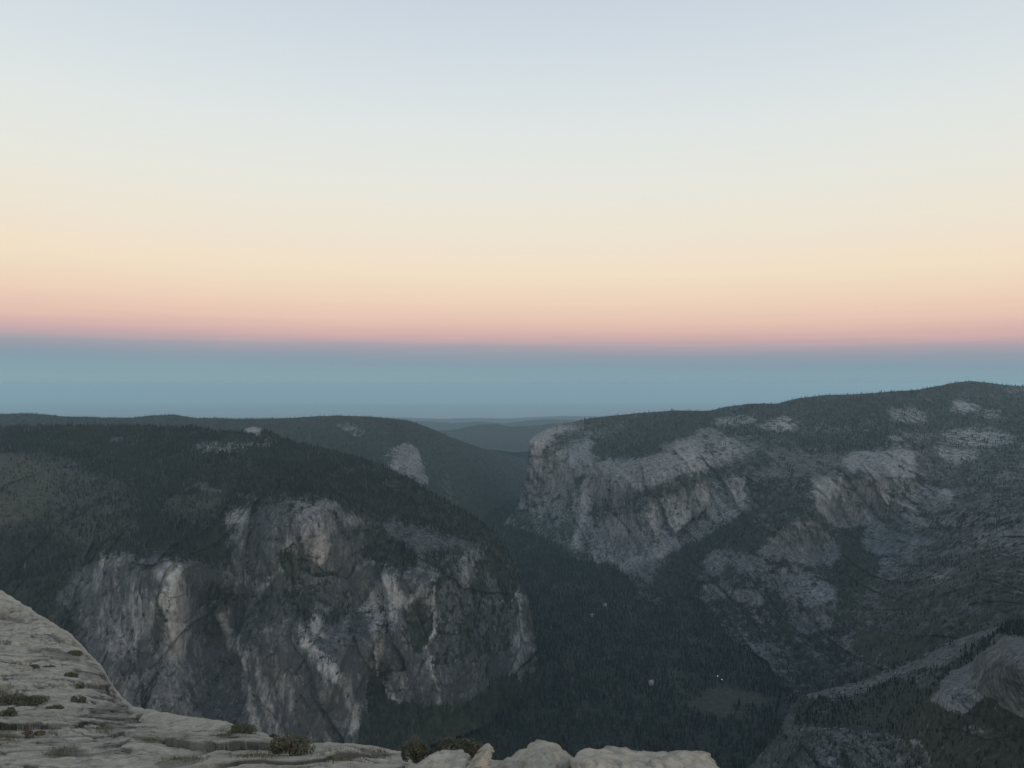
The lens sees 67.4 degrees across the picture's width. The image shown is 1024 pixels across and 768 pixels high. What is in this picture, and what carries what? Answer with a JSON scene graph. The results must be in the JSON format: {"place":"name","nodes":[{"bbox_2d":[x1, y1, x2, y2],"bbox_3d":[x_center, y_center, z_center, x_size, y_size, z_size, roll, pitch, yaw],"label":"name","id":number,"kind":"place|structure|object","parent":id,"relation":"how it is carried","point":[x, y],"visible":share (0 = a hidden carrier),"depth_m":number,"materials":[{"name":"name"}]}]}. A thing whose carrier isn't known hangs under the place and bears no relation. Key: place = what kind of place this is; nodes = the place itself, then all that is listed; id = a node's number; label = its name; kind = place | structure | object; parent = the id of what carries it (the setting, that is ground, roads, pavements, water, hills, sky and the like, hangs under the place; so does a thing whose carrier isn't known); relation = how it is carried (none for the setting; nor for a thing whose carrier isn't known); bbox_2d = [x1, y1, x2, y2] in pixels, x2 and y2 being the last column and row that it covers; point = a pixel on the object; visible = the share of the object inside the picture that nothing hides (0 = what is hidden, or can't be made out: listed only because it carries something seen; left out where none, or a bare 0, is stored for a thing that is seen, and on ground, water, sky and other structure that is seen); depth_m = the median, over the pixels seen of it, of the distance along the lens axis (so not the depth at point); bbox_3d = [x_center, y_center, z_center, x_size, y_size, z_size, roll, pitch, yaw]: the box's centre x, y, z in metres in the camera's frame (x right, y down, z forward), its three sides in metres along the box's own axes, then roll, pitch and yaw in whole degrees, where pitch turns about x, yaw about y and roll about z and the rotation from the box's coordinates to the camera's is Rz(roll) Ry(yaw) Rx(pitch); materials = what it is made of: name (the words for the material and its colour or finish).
{"place":"outdoors","nodes":[
{"label":"outdoors","id":0,"kind":"place"},
{"bbox_2d":[0,590,522,767],"bbox_3d":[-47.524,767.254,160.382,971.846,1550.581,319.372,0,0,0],"label":"granite summit","id":1,"kind":"structure","parent":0,"point":[28,636],"depth_m":17.53,"materials":[{"name":"grey stone"}]},
{"bbox_2d":[0,707,17,716],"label":"shrub","id":2,"kind":"object","parent":1,"relation":"on","point":[9,711],"visible":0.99,"depth_m":18.07,"materials":[{"name":"green plant"}]},
{"bbox_2d":[0,691,50,706],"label":"shrub","id":3,"kind":"object","parent":1,"relation":"on","point":[25,700],"visible":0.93,"depth_m":23.30,"materials":[{"name":"green plant"}]},
{"bbox_2d":[20,730,45,737],"bbox_3d":[-9.651,7.059,15.424,0.496,0.176,0.296,0,0,0],"label":"shrub","id":4,"kind":"object","parent":1,"relation":"on","point":[28,734],"visible":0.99,"depth_m":15.43,"materials":[{"name":"plant"}]},
{"bbox_2d":[29,664,40,668],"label":"shrub","id":5,"kind":"object","parent":1,"relation":"on","point":[35,666],"visible":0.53,"depth_m":30.07,"materials":[{"name":"green plant"}]},
{"bbox_2d":[44,705,63,708],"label":"shrub","id":6,"kind":"object","parent":1,"relation":"on","point":[55,707],"visible":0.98,"depth_m":21.76,"materials":[{"name":"green plant"}]},
{"bbox_2d":[64,671,78,677],"bbox_3d":[-16.326,10.826,28.488,0.585,0.345,0.363,0,0,0],"label":"shrub","id":7,"kind":"object","parent":1,"relation":"on","point":[71,674],"visible":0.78,"depth_m":28.39,"materials":[{"name":"green plant"}]},
{"bbox_2d":[67,650,83,655],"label":"shrub","id":8,"kind":"object","parent":1,"relation":"on","point":[76,652],"visible":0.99,"depth_m":33.05,"materials":[{"name":"green plant"}]},
{"bbox_2d":[70,696,87,702],"bbox_3d":[-13.406,9.825,23.775,0.595,0.309,0.298,0,0,0],"label":"shrub","id":9,"kind":"object","parent":1,"relation":"on","point":[77,700],"visible":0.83,"depth_m":23.77,"materials":[{"name":"green plant"}]},
{"bbox_2d":[75,682,83,688],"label":"shrub","id":10,"kind":"object","parent":1,"relation":"on","point":[81,686],"visible":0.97,"depth_m":26.78,"materials":[{"name":"green plant"}]},
{"bbox_2d":[0,725,399,765],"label":"dry grass","id":11,"kind":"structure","parent":1,"relation":"on","point":[226,734],"depth_m":13.03,"materials":[{"name":"brown plant"}]},
{"bbox_2d":[227,717,257,733],"bbox_3d":[-5.447,7.004,15.495,0.627,0.484,0.477,0,0,22],"label":"shrub","id":12,"kind":"object","parent":1,"relation":"on","point":[242,728],"visible":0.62,"depth_m":15.44,"materials":[{"name":"green plant"}]},
{"bbox_2d":[269,732,278,738],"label":"shrub","id":13,"kind":"object","parent":1,"relation":"on","point":[271,735],"visible":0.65,"depth_m":14.78,"materials":[{"name":"green plant"}]},
{"bbox_2d":[265,732,315,755],"bbox_3d":[-3.389,5.572,11.817,0.776,0.418,0.435,0,0,0],"label":"shrub","id":14,"kind":"object","parent":1,"relation":"on","point":[280,745],"visible":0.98,"depth_m":11.75,"materials":[{"name":"green plant"}]},
{"bbox_2d":[401,735,429,763],"bbox_3d":[-1.489,5.697,11.941,0.499,0.492,0.305,0,0,0],"label":"shrub","id":15,"kind":"object","parent":1,"relation":"on","point":[416,753],"visible":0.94,"depth_m":11.90,"materials":[{"name":"green plant"}]},
{"bbox_2d":[406,749,470,767],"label":"boulder","id":16,"kind":"object","parent":1,"relation":"on","point":[459,758],"visible":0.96,"depth_m":10.54,"materials":[{"name":"stone"}]},
{"bbox_2d":[428,734,482,757],"bbox_3d":[-0.872,5.888,12.313,0.990,0.512,0.602,0,0,0],"label":"shrub","id":17,"kind":"object","parent":1,"relation":"on","point":[465,746],"visible":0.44,"depth_m":12.32,"materials":[{"name":"green plant"}]},
{"bbox_2d":[466,743,494,767],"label":"boulder","id":18,"kind":"object","parent":1,"relation":"on","point":[482,757],"visible":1,"depth_m":10.11,"materials":[{"name":"stone"}]},
{"bbox_2d":[470,741,492,756],"bbox_3d":[-0.459,5.752,12.007,0.386,0.294,0.234,0,0,30],"label":"shrub","id":19,"kind":"object","parent":1,"relation":"on","point":[473,750],"visible":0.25,"depth_m":12.04,"materials":[{"name":"green plant"}]},
{"bbox_2d":[497,739,572,767],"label":"boulder","id":20,"kind":"object","parent":1,"relation":"on","point":[536,753],"visible":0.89,"depth_m":10.77,"materials":[{"name":"stone"}]},
{"bbox_2d":[579,756,637,767],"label":"boulder","id":21,"kind":"object","parent":1,"relation":"on","point":[598,762],"visible":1,"depth_m":9.36,"materials":[{"name":"stone"}]},
{"bbox_2d":[570,745,718,767],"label":"boulder","id":22,"kind":"object","parent":1,"relation":"on","point":[676,759],"visible":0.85,"depth_m":10.60,"materials":[{"name":"stone"}]},
{"bbox_2d":[0,413,527,520],"bbox_3d":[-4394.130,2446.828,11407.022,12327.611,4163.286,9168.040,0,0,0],"label":"background ridge","id":23,"kind":"structure","parent":0,"point":[404,458],"depth_m":8965.25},
{"bbox_2d":[0,426,541,750],"bbox_3d":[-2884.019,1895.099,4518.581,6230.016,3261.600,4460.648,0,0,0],"label":"cliff terrain","id":24,"kind":"structure","parent":0,"point":[271,673],"depth_m":3107.25,"materials":[{"name":"grey stone"}]},
{"bbox_2d":[109,416,604,422],"bbox_3d":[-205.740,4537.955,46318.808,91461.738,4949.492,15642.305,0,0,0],"label":"farthest ridge","id":25,"kind":"structure","parent":0,"point":[466,420],"depth_m":48530.85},
{"bbox_2d":[0,403,791,767],"bbox_3d":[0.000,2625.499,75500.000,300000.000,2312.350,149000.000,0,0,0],"label":"valley floor","id":26,"kind":"structure","parent":0,"point":[718,701],"depth_m":4281.57,"materials":[{"name":"green plant"}]},
{"bbox_2d":[0,380,1023,767],"bbox_3d":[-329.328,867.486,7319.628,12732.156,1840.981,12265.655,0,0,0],"label":"forest","id":27,"kind":"object","parent":26,"relation":"on","point":[280,448],"visible":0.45,"depth_m":4113.14,"materials":[{"name":"green plant"}]},
{"bbox_2d":[414,419,578,430],"bbox_3d":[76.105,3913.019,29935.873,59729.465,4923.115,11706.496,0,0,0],"label":"farther ridge","id":28,"kind":"structure","parent":0,"point":[437,426],"depth_m":30482.57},
{"bbox_2d":[438,423,563,457],"bbox_3d":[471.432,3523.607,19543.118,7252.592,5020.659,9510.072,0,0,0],"label":"ridge","id":29,"kind":"structure","parent":0,"point":[511,441],"depth_m":18346.24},
{"bbox_2d":[0,0,1023,402],"label":"sky","id":30,"kind":"structure","parent":0,"point":[202,201],"materials":[{"name":"blue"}]},
{"bbox_2d":[504,381,1023,703],"bbox_3d":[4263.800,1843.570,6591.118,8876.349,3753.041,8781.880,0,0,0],"label":"valley wall","id":31,"kind":"structure","parent":0,"point":[845,498],"depth_m":5399.30,"materials":[{"name":"grey stone"}]},
{"bbox_2d":[749,619,1023,767],"bbox_3d":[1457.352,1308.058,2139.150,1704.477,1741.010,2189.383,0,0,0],"label":"shoulder","id":32,"kind":"object","parent":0,"point":[991,676],"visible":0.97,"depth_m":1794.10}
]}

